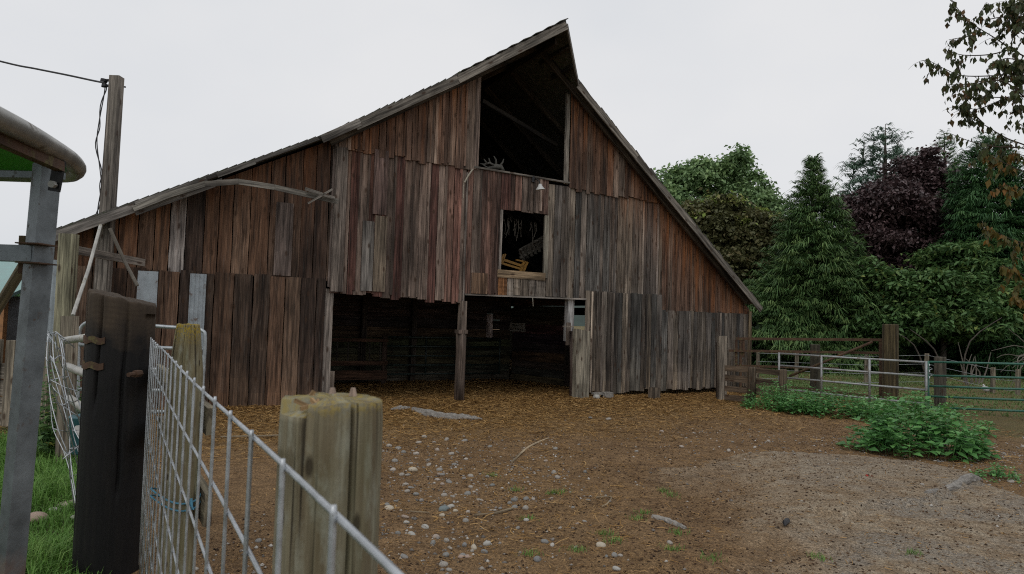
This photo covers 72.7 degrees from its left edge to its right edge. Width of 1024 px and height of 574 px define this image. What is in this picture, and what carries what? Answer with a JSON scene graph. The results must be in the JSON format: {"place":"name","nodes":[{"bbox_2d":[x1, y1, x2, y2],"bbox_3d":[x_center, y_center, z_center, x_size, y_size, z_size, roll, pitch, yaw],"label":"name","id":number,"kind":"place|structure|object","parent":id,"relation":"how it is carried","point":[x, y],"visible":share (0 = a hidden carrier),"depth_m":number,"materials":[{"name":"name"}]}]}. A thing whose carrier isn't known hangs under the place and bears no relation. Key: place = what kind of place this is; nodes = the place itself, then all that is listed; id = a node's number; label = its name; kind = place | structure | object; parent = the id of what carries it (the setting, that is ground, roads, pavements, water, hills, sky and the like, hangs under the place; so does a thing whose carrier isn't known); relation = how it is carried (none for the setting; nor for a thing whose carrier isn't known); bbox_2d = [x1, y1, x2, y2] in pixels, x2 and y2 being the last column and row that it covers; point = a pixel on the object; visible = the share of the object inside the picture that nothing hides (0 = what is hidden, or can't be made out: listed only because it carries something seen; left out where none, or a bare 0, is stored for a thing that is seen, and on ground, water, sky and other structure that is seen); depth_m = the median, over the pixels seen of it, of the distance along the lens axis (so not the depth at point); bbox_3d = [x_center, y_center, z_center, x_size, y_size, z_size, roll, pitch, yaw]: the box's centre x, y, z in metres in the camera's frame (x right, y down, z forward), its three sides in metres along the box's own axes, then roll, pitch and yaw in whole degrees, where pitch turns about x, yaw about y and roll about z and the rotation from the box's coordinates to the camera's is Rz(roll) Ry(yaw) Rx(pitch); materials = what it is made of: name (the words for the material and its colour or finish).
{"place":"outdoors","nodes":[
{"label":"outdoors","id":0,"kind":"place"},
{"bbox_2d":[0,424,110,573],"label":"grass","id":1,"kind":"structure","parent":0,"point":[52,486],"depth_m":4.86,"materials":[{"name":"plant"}]},
{"bbox_2d":[68,414,79,455],"bbox_3d":[-3.258,1.131,5.347,0.276,0.290,0.276,2,-3,0],"label":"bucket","id":2,"kind":"object","parent":1,"relation":"on","point":[75,420],"visible":0.19,"depth_m":5.23,"materials":[{"name":"blue plastic"}]},
{"bbox_2d":[108,228,138,286],"bbox_3d":[-4.960,-0.379,8.898,0.392,0.737,0.096,3,-3,-16],"label":"rod","id":3,"kind":"object","parent":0,"point":[128,268],"visible":1,"depth_m":8.89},
{"bbox_2d":[76,321,206,413],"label":"tube gate","id":4,"kind":"structure","parent":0,"point":[203,331],"depth_m":7.56,"materials":[{"name":"metal"}]},
{"bbox_2d":[0,326,1023,573],"bbox_3d":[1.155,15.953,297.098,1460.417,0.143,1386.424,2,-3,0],"label":"ground","id":5,"kind":"structure","parent":0,"point":[798,538],"depth_m":6.00,"materials":[{"name":"soil"}]},
{"bbox_2d":[0,261,21,379],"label":"shed","id":6,"kind":"structure","parent":5,"relation":"on","point":[9,314],"depth_m":12.21,"materials":[{"name":"metal"}]},
{"bbox_2d":[0,339,51,426],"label":"board fence","id":7,"kind":"object","parent":5,"relation":"on","point":[6,370],"visible":0.25,"depth_m":8.53,"materials":[{"name":"brown wood"}]},
{"bbox_2d":[46,260,56,341],"bbox_3d":[-5.938,0.292,8.940,0.292,1.285,0.030,1,-3,20],"label":"metal sheet","id":8,"kind":"object","parent":7,"relation":"attached to","point":[51,310],"visible":0.13,"depth_m":8.93,"materials":[{"name":"metal"}]},
{"bbox_2d":[30,511,48,523],"bbox_3d":[-3.268,1.587,4.781,0.122,0.083,0.134,0,-3,37],"label":"stone","id":9,"kind":"object","parent":5,"relation":"on","point":[36,514],"visible":0.44,"depth_m":4.76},
{"bbox_2d":[0,106,85,573],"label":"feed shelter","id":10,"kind":"object","parent":5,"relation":"on","point":[46,165],"visible":1,"depth_m":2.22,"materials":[{"name":"metal"}]},
{"bbox_2d":[0,264,21,313],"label":"wooden pole","id":11,"kind":"object","parent":10,"relation":"attached to","point":[11,285],"visible":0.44,"depth_m":2.76,"materials":[{"name":"brown wood"}]},
{"bbox_2d":[36,361,81,453],"bbox_3d":[-4.299,1.186,6.972,1.081,1.084,0.943,3,-3,-30],"label":"bramble","id":12,"kind":"object","parent":5,"relation":"on","point":[46,437],"visible":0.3,"depth_m":6.76,"materials":[{"name":"green plant"}]},
{"bbox_2d":[48,233,79,424],"bbox_3d":[-5.270,0.581,8.174,0.178,2.418,0.130,2,-3,0],"label":"timber post","id":13,"kind":"object","parent":5,"relation":"on","point":[66,272],"visible":0.41,"depth_m":8.15,"materials":[{"name":"brown wood"}]},
{"bbox_2d":[71,224,101,315],"bbox_3d":[-4.796,-0.230,7.863,0.042,1.131,1.433,3,-3,-23],"label":"rod","id":14,"kind":"object","parent":13,"relation":"attached to","point":[80,293],"visible":0.92,"depth_m":7.84,"materials":[{"name":"wood"}]},
{"bbox_2d":[78,246,144,265],"bbox_3d":[-5.113,-0.388,8.872,0.040,0.158,1.136,1,-3,13],"label":"board","id":15,"kind":"object","parent":13,"relation":"attached to","point":[100,254],"visible":0.78,"depth_m":8.84,"materials":[{"name":"grey wood"}]},
{"bbox_2d":[55,316,78,464],"bbox_3d":[-4.193,1.009,6.553,0.147,1.472,0.100,2,-3,0],"label":"timber post","id":16,"kind":"object","parent":5,"relation":"on","point":[69,325],"visible":0.56,"depth_m":6.52,"materials":[{"name":"brown wood"}]},
{"bbox_2d":[93,75,125,291],"bbox_3d":[-5.943,-0.648,10.166,0.349,4.926,0.302,2,-3,0],"label":"service pole","id":17,"kind":"object","parent":5,"relation":"on","point":[108,200],"visible":0.51,"depth_m":10.15,"materials":[{"name":"brown wood"}]},
{"bbox_2d":[0,60,104,83],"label":"overhead cable","id":18,"kind":"object","parent":17,"relation":"attached to","point":[52,72],"visible":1,"depth_m":9.99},
{"bbox_2d":[95,87,106,213],"bbox_3d":[-6.033,-1.991,10.170,0.137,1.964,0.016,2,-3,0],"label":"drop cable","id":19,"kind":"object","parent":17,"relation":"hanging from","point":[99,125],"visible":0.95,"depth_m":10.17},
{"bbox_2d":[71,289,155,573],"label":"tarred post","id":20,"kind":"object","parent":5,"relation":"on","point":[119,330],"visible":0.91,"depth_m":3.82,"materials":[{"name":"brown wood"}]},
{"bbox_2d":[60,334,84,435],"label":"pipe rails","id":21,"kind":"object","parent":20,"relation":"attached to","point":[75,369],"visible":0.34,"depth_m":5.05,"materials":[{"name":"metal"}]},
{"bbox_2d":[45,330,80,508],"bbox_3d":[-2.860,0.883,4.465,0.266,1.202,1.124,4,-4,-38],"label":"crumpled mesh","id":22,"kind":"object","parent":21,"relation":"hanging from","point":[63,366],"visible":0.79,"depth_m":4.43,"materials":[{"name":"metal"}]},
{"bbox_2d":[157,323,202,573],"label":"fence post","id":23,"kind":"object","parent":5,"relation":"on","point":[186,353],"visible":0.69,"depth_m":2.77,"materials":[{"name":"brown wood"}]},
{"bbox_2d":[150,487,200,511],"bbox_3d":[-1.347,0.848,2.802,0.217,0.083,0.183,2,-3,0],"label":"baling twine","id":24,"kind":"object","parent":23,"relation":"attached to","point":[191,500],"visible":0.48,"depth_m":2.74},
{"bbox_2d":[156,364,212,526],"bbox_3d":[-1.627,0.701,3.425,0.058,0.537,1.578,4,-3,-34],"label":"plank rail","id":25,"kind":"object","parent":23,"relation":"attached to","point":[204,486],"visible":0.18,"depth_m":2.83,"materials":[{"name":"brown wood"}]},
{"bbox_2d":[221,434,277,437],"bbox_3d":[-2.893,1.823,8.543,1.274,0.039,0.023,2,-3,-15],"label":"stick","id":26,"kind":"object","parent":5,"relation":"on","point":[248,436],"visible":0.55,"depth_m":8.45,"materials":[{"name":"brown wood"}]},
{"bbox_2d":[272,388,382,573],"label":"fence post","id":27,"kind":"object","parent":5,"relation":"on","point":[330,447],"visible":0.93,"depth_m":0.83,"materials":[{"name":"brown wood"}]},
{"bbox_2d":[138,337,403,573],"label":"stock fence","id":28,"kind":"object","parent":27,"relation":"attached to","point":[383,561],"visible":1,"depth_m":1.45,"materials":[{"name":"metal"}]},
{"bbox_2d":[313,335,387,383],"bbox_3d":[-3.583,1.576,15.076,1.822,1.100,0.141,3,-3,-29],"label":"feed trough","id":29,"kind":"object","parent":5,"relation":"on","point":[362,375],"visible":0.7,"depth_m":15.18,"materials":[{"name":"brown wood"}]},
{"bbox_2d":[384,505,393,509],"bbox_3d":[-0.964,1.737,5.463,0.072,0.042,0.077,15,13,41],"label":"stone","id":30,"kind":"object","parent":5,"relation":"on","point":[391,507],"visible":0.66,"depth_m":5.45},
{"bbox_2d":[390,405,409,409],"bbox_3d":[-1.832,1.983,11.285,0.137,0.135,0.439,0,-3,34],"label":"concrete lump","id":31,"kind":"object","parent":5,"relation":"on","point":[399,407],"visible":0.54,"depth_m":11.26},
{"bbox_2d":[54,18,762,407],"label":"barn","id":32,"kind":"structure","parent":5,"relation":"on","point":[270,266],"depth_m":13.19,"materials":[{"name":"brown wood"}]},
{"bbox_2d":[381,335,500,374],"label":"stall gate","id":33,"kind":"structure","parent":32,"relation":"attached to","point":[426,356],"depth_m":16.38,"materials":[{"name":"metal"}]},
{"bbox_2d":[463,169,472,197],"bbox_3d":[-0.817,-1.934,13.001,0.182,0.572,0.040,3,-3,-22],"label":"rope","id":34,"kind":"object","parent":32,"relation":"hanging from","point":[465,180],"visible":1,"depth_m":12.97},
{"bbox_2d":[480,156,504,170],"bbox_3d":[-0.391,-2.396,13.464,0.545,0.312,0.166,4,-3,-33],"label":"antler skull","id":35,"kind":"object","parent":32,"relation":"on","point":[497,166],"visible":0.94,"depth_m":13.46},
{"bbox_2d":[501,254,528,270],"bbox_3d":[-0.007,-0.463,14.021,0.761,0.394,0.050,3,-3,-29],"label":"machine frame","id":36,"kind":"object","parent":32,"relation":"on","point":[522,265],"visible":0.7,"depth_m":14.04,"materials":[{"name":"yellow paint"}]},
{"bbox_2d":[509,323,525,331],"bbox_3d":[0.116,1.016,17.550,0.598,0.214,0.018,-1,-4,45],"label":"sign","id":37,"kind":"object","parent":32,"relation":"attached to","point":[518,327],"visible":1,"depth_m":17.51,"materials":[{"name":"paint"}]},
{"bbox_2d":[503,217,536,240],"bbox_3d":[0.115,-1.139,13.939,0.884,0.499,0.008,3,-3,-29],"label":"dry vine","id":38,"kind":"object","parent":32,"relation":"hanging from","point":[519,227],"visible":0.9,"depth_m":13.95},
{"bbox_2d":[519,235,543,260],"bbox_3d":[0.468,-0.847,14.639,0.781,0.617,0.168,3,-3,-29],"label":"pallet","id":39,"kind":"object","parent":32,"relation":"in","point":[532,247],"visible":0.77,"depth_m":14.60,"materials":[{"name":"grey wood"}]},
{"bbox_2d":[531,176,544,189],"bbox_3d":[0.526,-2.038,13.673,0.183,0.293,0.299,4,-4,-38],"label":"gooseneck lamp","id":40,"kind":"object","parent":32,"relation":"attached to","point":[540,186],"visible":1,"depth_m":13.63,"materials":[{"name":"white metal"}]},
{"bbox_2d":[408,467,417,471],"bbox_3d":[-0.960,1.772,6.743,0.092,0.052,0.063,8,0,-16],"label":"stone","id":41,"kind":"object","parent":5,"relation":"on","point":[412,469],"visible":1,"depth_m":6.72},
{"bbox_2d":[421,524,428,528],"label":"stone","id":42,"kind":"object","parent":5,"relation":"on","point":[425,526],"visible":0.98,"depth_m":4.95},
{"bbox_2d":[439,561,447,566],"bbox_3d":[-0.414,1.676,4.199,0.058,0.035,0.043,-1,10,-14],"label":"stone","id":43,"kind":"object","parent":5,"relation":"on","point":[443,563],"visible":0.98,"depth_m":4.19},
{"bbox_2d":[439,505,448,510],"bbox_3d":[-0.538,1.756,5.499,0.081,0.056,0.085,-7,-5,13],"label":"stone","id":44,"kind":"object","parent":5,"relation":"on","point":[443,508],"visible":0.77,"depth_m":5.47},
{"bbox_2d":[411,407,481,419],"bbox_3d":[-1.087,2.001,10.776,1.283,0.189,0.347,0,-3,27],"label":"concrete strip","id":45,"kind":"object","parent":5,"relation":"on","point":[428,412],"visible":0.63,"depth_m":10.60,"materials":[{"name":"concrete"}]},
{"bbox_2d":[483,541,490,545],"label":"stone","id":46,"kind":"object","parent":5,"relation":"on","point":[486,543],"visible":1,"depth_m":4.60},
{"bbox_2d":[474,507,513,515],"bbox_3d":[-0.132,1.729,5.347,0.343,0.034,0.054,3,-3,-29],"label":"stick","id":47,"kind":"object","parent":5,"relation":"on","point":[496,512],"visible":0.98,"depth_m":5.33,"materials":[{"name":"brown wood"}]},
{"bbox_2d":[0,378,1023,564],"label":"straw","id":48,"kind":"object","parent":5,"relation":"on","point":[502,400],"visible":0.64,"depth_m":11.98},
{"bbox_2d":[511,437,548,462],"bbox_3d":[0.211,1.897,8.165,0.071,0.056,1.457,1,-3,19],"label":"stick","id":49,"kind":"object","parent":5,"relation":"on","point":[520,453],"visible":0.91,"depth_m":8.04,"materials":[{"name":"brown wood"}]},
{"bbox_2d":[522,547,543,556],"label":"grass tuft","id":50,"kind":"object","parent":5,"relation":"on","point":[529,554],"visible":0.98,"depth_m":4.41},
{"bbox_2d":[533,556,541,561],"bbox_3d":[0.158,1.694,4.329,0.045,0.040,0.048,0,-3,36],"label":"stone","id":51,"kind":"object","parent":5,"relation":"on","point":[537,559],"visible":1,"depth_m":4.31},
{"bbox_2d":[541,539,548,543],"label":"stone","id":52,"kind":"object","parent":5,"relation":"on","point":[545,541],"visible":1,"depth_m":4.63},
{"bbox_2d":[545,489,563,495],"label":"grass tuft","id":53,"kind":"object","parent":5,"relation":"on","point":[553,492],"visible":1,"depth_m":6.11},
{"bbox_2d":[559,542,588,552],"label":"grass tuft","id":54,"kind":"object","parent":5,"relation":"on","point":[582,548],"visible":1,"depth_m":4.52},
{"bbox_2d":[596,542,605,547],"bbox_3d":[0.595,1.728,4.653,0.072,0.043,0.061,13,5,40],"label":"stone","id":55,"kind":"object","parent":5,"relation":"on","point":[600,544],"visible":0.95,"depth_m":4.63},
{"bbox_2d":[590,528,613,535],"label":"grass tuft","id":56,"kind":"object","parent":5,"relation":"on","point":[600,533],"visible":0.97,"depth_m":4.88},
{"bbox_2d":[591,392,613,397],"bbox_3d":[1.820,2.177,13.981,0.404,0.130,0.200,3,-3,-17],"label":"concrete block","id":57,"kind":"object","parent":5,"relation":"on","point":[608,394],"depth_m":13.93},
{"bbox_2d":[596,496,611,506],"bbox_3d":[0.793,1.797,5.839,0.141,0.030,0.402,2,-3,0],"label":"stick","id":58,"kind":"object","parent":5,"relation":"on","point":[604,496],"visible":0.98,"depth_m":5.98,"materials":[{"name":"brown wood"}]},
{"bbox_2d":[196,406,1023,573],"bbox_3d":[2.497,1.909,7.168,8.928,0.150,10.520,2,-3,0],"label":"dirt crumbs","id":59,"kind":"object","parent":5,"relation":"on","point":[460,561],"visible":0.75,"depth_m":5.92,"materials":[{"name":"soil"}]},
{"bbox_2d":[602,534,622,543],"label":"grass tuft","id":60,"kind":"object","parent":5,"relation":"on","point":[613,540],"visible":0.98,"depth_m":4.70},
{"bbox_2d":[208,398,1023,573],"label":"chaff","id":61,"kind":"object","parent":5,"relation":"on","point":[688,417],"visible":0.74,"depth_m":6.41,"materials":[{"name":"plant"}]},
{"bbox_2d":[612,566,620,570],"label":"stone","id":62,"kind":"object","parent":5,"relation":"on","point":[616,568],"visible":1,"depth_m":4.21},
{"bbox_2d":[625,513,646,520],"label":"grass tuft","id":63,"kind":"object","parent":5,"relation":"on","point":[639,516],"visible":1,"depth_m":5.29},
{"bbox_2d":[633,509,657,514],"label":"grass tuft","id":64,"kind":"object","parent":5,"relation":"on","point":[647,512],"visible":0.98,"depth_m":5.46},
{"bbox_2d":[648,387,659,398],"bbox_3d":[2.954,2.216,14.454,0.220,0.260,0.120,3,-3,-29],"label":"wood block","id":65,"kind":"object","parent":5,"relation":"on","point":[653,392],"depth_m":14.41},
{"bbox_2d":[651,514,686,528],"bbox_3d":[1.192,1.777,5.262,0.299,0.067,0.072,-1,-4,44],"label":"concrete lump","id":66,"kind":"object","parent":5,"relation":"on","point":[669,521],"visible":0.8,"depth_m":5.25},
{"bbox_2d":[657,543,684,551],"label":"grass tuft","id":67,"kind":"object","parent":5,"relation":"on","point":[673,548],"visible":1,"depth_m":4.61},
{"bbox_2d":[668,527,689,534],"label":"grass tuft","id":68,"kind":"object","parent":5,"relation":"on","point":[678,531],"visible":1,"depth_m":4.96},
{"bbox_2d":[700,550,722,562],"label":"grass tuft","id":69,"kind":"object","parent":5,"relation":"on","point":[712,557],"visible":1,"depth_m":4.37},
{"bbox_2d":[716,342,716,396],"bbox_3d":[4.362,1.785,14.737,0.089,1.227,0.080,2,-3,0],"label":"yard post","id":70,"kind":"object","parent":5,"relation":"on","point":[716,369],"visible":0.33,"depth_m":14.72,"materials":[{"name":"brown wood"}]},
{"bbox_2d":[653,142,789,217],"bbox_3d":[11.730,-2.090,39.515,9.436,12.019,6.980,2,-3,0],"label":"maple tree","id":71,"kind":"object","parent":5,"relation":"on","point":[681,183],"visible":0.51,"depth_m":38.68,"materials":[{"name":"green plant"}]},
{"bbox_2d":[717,336,726,399],"bbox_3d":[4.387,1.706,14.541,0.191,1.368,0.140,2,-3,0],"label":"yard post","id":72,"kind":"object","parent":5,"relation":"on","point":[721,359],"visible":0.81,"depth_m":14.48,"materials":[{"name":"grey wood"}]},
{"bbox_2d":[680,187,788,304],"bbox_3d":[10.231,-0.514,31.236,7.114,7.983,5.560,0,-3,32],"label":"plum tree","id":73,"kind":"object","parent":5,"relation":"on","point":[737,231],"visible":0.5,"depth_m":30.39,"materials":[{"name":"green plant"}]},
{"bbox_2d":[725,365,786,405],"bbox_3d":[4.789,1.974,13.769,1.259,0.780,0.199,-1,-4,40],"label":"plank fence","id":74,"kind":"object","parent":5,"relation":"on","point":[751,380],"visible":0.8,"depth_m":13.75,"materials":[{"name":"brown wood"}]},
{"bbox_2d":[739,381,824,413],"bbox_3d":[5.064,2.043,13.046,1.658,0.554,1.308,2,-3,0],"label":"nettle clump","id":75,"kind":"object","parent":5,"relation":"on","point":[766,399],"visible":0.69,"depth_m":12.93,"materials":[{"name":"green plant"}]},
{"bbox_2d":[782,518,789,525],"bbox_3d":[2.000,1.720,5.086,0.044,0.039,0.150,0,-3,35],"label":"stone","id":76,"kind":"object","parent":5,"relation":"on","point":[786,521],"visible":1,"depth_m":5.07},
{"bbox_2d":[729,337,881,397],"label":"rusty gate","id":77,"kind":"structure","parent":5,"relation":"on","point":[741,350],"depth_m":15.18,"materials":[{"name":"metal"}]},
{"bbox_2d":[810,344,819,393],"bbox_3d":[7.030,1.963,16.134,0.214,1.267,0.214,2,-3,0],"label":"gate post","id":78,"kind":"object","parent":5,"relation":"on","point":[814,373],"visible":0.7,"depth_m":16.05,"materials":[{"name":"brown wood"}]},
{"bbox_2d":[806,551,832,561],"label":"grass tuft","id":79,"kind":"object","parent":5,"relation":"on","point":[810,554],"visible":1,"depth_m":4.51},
{"bbox_2d":[743,153,921,375],"bbox_3d":[11.910,-0.901,26.938,7.985,8.712,8.117,2,-3,0],"label":"cedar tree","id":80,"kind":"object","parent":5,"relation":"on","point":[805,281],"visible":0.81,"depth_m":25.94,"materials":[{"name":"green plant"}]},
{"bbox_2d":[771,384,897,418],"bbox_3d":[5.824,2.043,12.498,2.236,0.594,1.315,2,-3,0],"label":"nettle clump","id":81,"kind":"object","parent":5,"relation":"on","point":[799,405],"visible":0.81,"depth_m":12.31,"materials":[{"name":"green plant"}]},
{"bbox_2d":[778,352,927,409],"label":"field gate","id":82,"kind":"structure","parent":5,"relation":"on","point":[869,372],"depth_m":14.07,"materials":[{"name":"metal"}]},
{"bbox_2d":[845,392,917,423],"bbox_3d":[6.292,2.049,11.837,1.155,0.528,1.052,2,-3,0],"label":"nettle clump","id":83,"kind":"object","parent":5,"relation":"on","point":[871,413],"visible":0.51,"depth_m":11.75,"materials":[{"name":"green plant"}]},
{"bbox_2d":[747,304,1021,370],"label":"undergrowth","id":84,"kind":"object","parent":5,"relation":"on","point":[910,349],"visible":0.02,"depth_m":27.14,"materials":[{"name":"plant"}]},
{"bbox_2d":[756,352,1020,395],"bbox_3d":[10.485,2.389,19.858,6.466,1.063,1.762,0,-3,33],"label":"wire fence","id":85,"kind":"object","parent":5,"relation":"on","point":[993,380],"visible":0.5,"depth_m":19.88,"materials":[{"name":"grey metal"}]},
{"bbox_2d":[756,365,1023,416],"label":"pasture grass","id":86,"kind":"structure","parent":5,"relation":"on","point":[913,382],"depth_m":18.78,"materials":[{"name":"plant"}]},
{"bbox_2d":[882,324,898,404],"bbox_3d":[7.912,1.659,14.549,0.311,1.772,0.309,2,-3,0],"label":"gate post","id":87,"kind":"object","parent":5,"relation":"on","point":[890,341],"visible":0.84,"depth_m":14.44,"materials":[{"name":"brown wood"}]},
{"bbox_2d":[832,122,959,369],"bbox_3d":[19.325,-2.184,35.354,13.067,12.921,14.091,1,-3,20],"label":"spruce tree","id":88,"kind":"object","parent":5,"relation":"on","point":[896,150],"visible":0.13,"depth_m":35.87,"materials":[{"name":"green plant"}]},
{"bbox_2d":[825,140,980,286],"bbox_3d":[16.376,-1.423,29.544,7.731,10.001,6.054,2,-3,0],"label":"beech tree","id":89,"kind":"object","parent":5,"relation":"on","point":[892,214],"visible":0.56,"depth_m":28.49,"materials":[{"name":"purple plant"}]},
{"bbox_2d":[898,547,922,556],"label":"grass tuft","id":90,"kind":"object","parent":5,"relation":"on","point":[913,552],"visible":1,"depth_m":4.68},
{"bbox_2d":[883,391,943,416],"bbox_3d":[7.373,2.135,12.736,1.110,0.489,0.911,2,-3,0],"label":"nettle clump","id":91,"kind":"object","parent":5,"relation":"on","point":[902,403],"visible":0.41,"depth_m":12.74,"materials":[{"name":"green plant"}]},
{"bbox_2d":[835,396,1001,462],"bbox_3d":[4.994,1.715,8.664,1.909,0.738,1.365,2,-3,0],"label":"nettle clump","id":92,"kind":"object","parent":5,"relation":"on","point":[885,432],"visible":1,"depth_m":8.47,"materials":[{"name":"green plant"}]},
{"bbox_2d":[832,237,1023,360],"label":"elder shrub","id":93,"kind":"object","parent":5,"relation":"on","point":[929,310],"visible":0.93,"depth_m":24.33,"materials":[{"name":"green plant"}]},
{"bbox_2d":[934,357,945,405],"bbox_3d":[8.759,1.991,14.233,0.220,1.129,0.221,2,-3,0],"label":"gate post","id":94,"kind":"object","parent":5,"relation":"on","point":[939,368],"visible":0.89,"depth_m":14.15,"materials":[{"name":"grey wood"}]},
{"bbox_2d":[930,128,969,183],"bbox_3d":[20.762,-1.825,32.831,6.847,11.471,7.259,2,-3,0],"label":"cedar tree","id":95,"kind":"object","parent":5,"relation":"on","point":[943,144],"visible":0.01,"depth_m":32.98,"materials":[{"name":"green plant"}]},
{"bbox_2d":[899,317,1001,385],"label":"bare stems","id":96,"kind":"object","parent":5,"relation":"on","point":[965,379],"visible":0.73,"depth_m":20.14,"materials":[{"name":"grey plant"}]},
{"bbox_2d":[924,473,982,494],"bbox_3d":[4.276,1.921,6.728,1.535,0.142,0.096,4,-4,-40],"label":"concrete lump","id":97,"kind":"object","parent":5,"relation":"on","point":[968,478],"visible":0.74,"depth_m":6.81,"materials":[{"name":"concrete"}]},
{"bbox_2d":[916,396,997,437],"bbox_3d":[6.617,1.927,10.376,1.107,0.569,1.036,0,-3,34],"label":"nettle clump","id":98,"kind":"object","parent":5,"relation":"on","point":[975,427],"visible":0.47,"depth_m":10.33,"materials":[{"name":"green plant"}]},
{"bbox_2d":[899,131,1023,375],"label":"cedar tree","id":99,"kind":"object","parent":5,"relation":"on","point":[972,206],"visible":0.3,"depth_m":26.39,"materials":[{"name":"green plant"}]},
{"bbox_2d":[908,0,1023,320],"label":"cherry tree","id":100,"kind":"object","parent":5,"relation":"on","point":[1013,10],"visible":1,"depth_m":9.00,"materials":[{"name":"green plant"}]},
{"bbox_2d":[921,186,1023,374],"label":"cedar tree","id":101,"kind":"object","parent":5,"relation":"on","point":[975,352],"visible":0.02,"depth_m":27.40,"materials":[{"name":"green plant"}]},
{"bbox_2d":[928,361,1023,411],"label":"field gate","id":102,"kind":"structure","parent":5,"relation":"on","point":[971,387],"depth_m":13.06,"materials":[{"name":"metal"}]},
{"bbox_2d":[958,150,1023,372],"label":"cedar tree","id":103,"kind":"object","parent":5,"relation":"on","point":[1019,226],"visible":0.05,"depth_m":26.24,"materials":[{"name":"green plant"}]},
{"bbox_2d":[969,462,1023,482],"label":"nettle clump","id":104,"kind":"object","parent":5,"relation":"on","point":[999,472],"visible":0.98,"depth_m":7.39,"materials":[{"name":"green plant"}]},
{"bbox_2d":[992,329,1023,386],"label":"dead branches","id":105,"kind":"object","parent":5,"relation":"on","point":[1022,355],"visible":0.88,"depth_m":18.04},
{"bbox_2d":[0,0,1023,244],"label":"sky","id":106,"kind":"structure","parent":0,"point":[212,86],"materials":[{"name":"white"}]},
{"bbox_2d":[511,306,584,325],"bbox_3d":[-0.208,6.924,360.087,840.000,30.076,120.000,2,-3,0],"label":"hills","id":107,"kind":"structure","parent":0,"point":[579,320],"depth_m":311.24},
{"bbox_2d":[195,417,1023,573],"bbox_3d":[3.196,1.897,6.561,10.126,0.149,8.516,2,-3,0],"label":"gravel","id":108,"kind":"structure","parent":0,"point":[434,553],"depth_m":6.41,"materials":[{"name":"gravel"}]},
{"bbox_2d":[606,454,1023,573],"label":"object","id":109,"kind":"object","parent":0,"point":[817,506],"visible":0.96,"depth_m":5.83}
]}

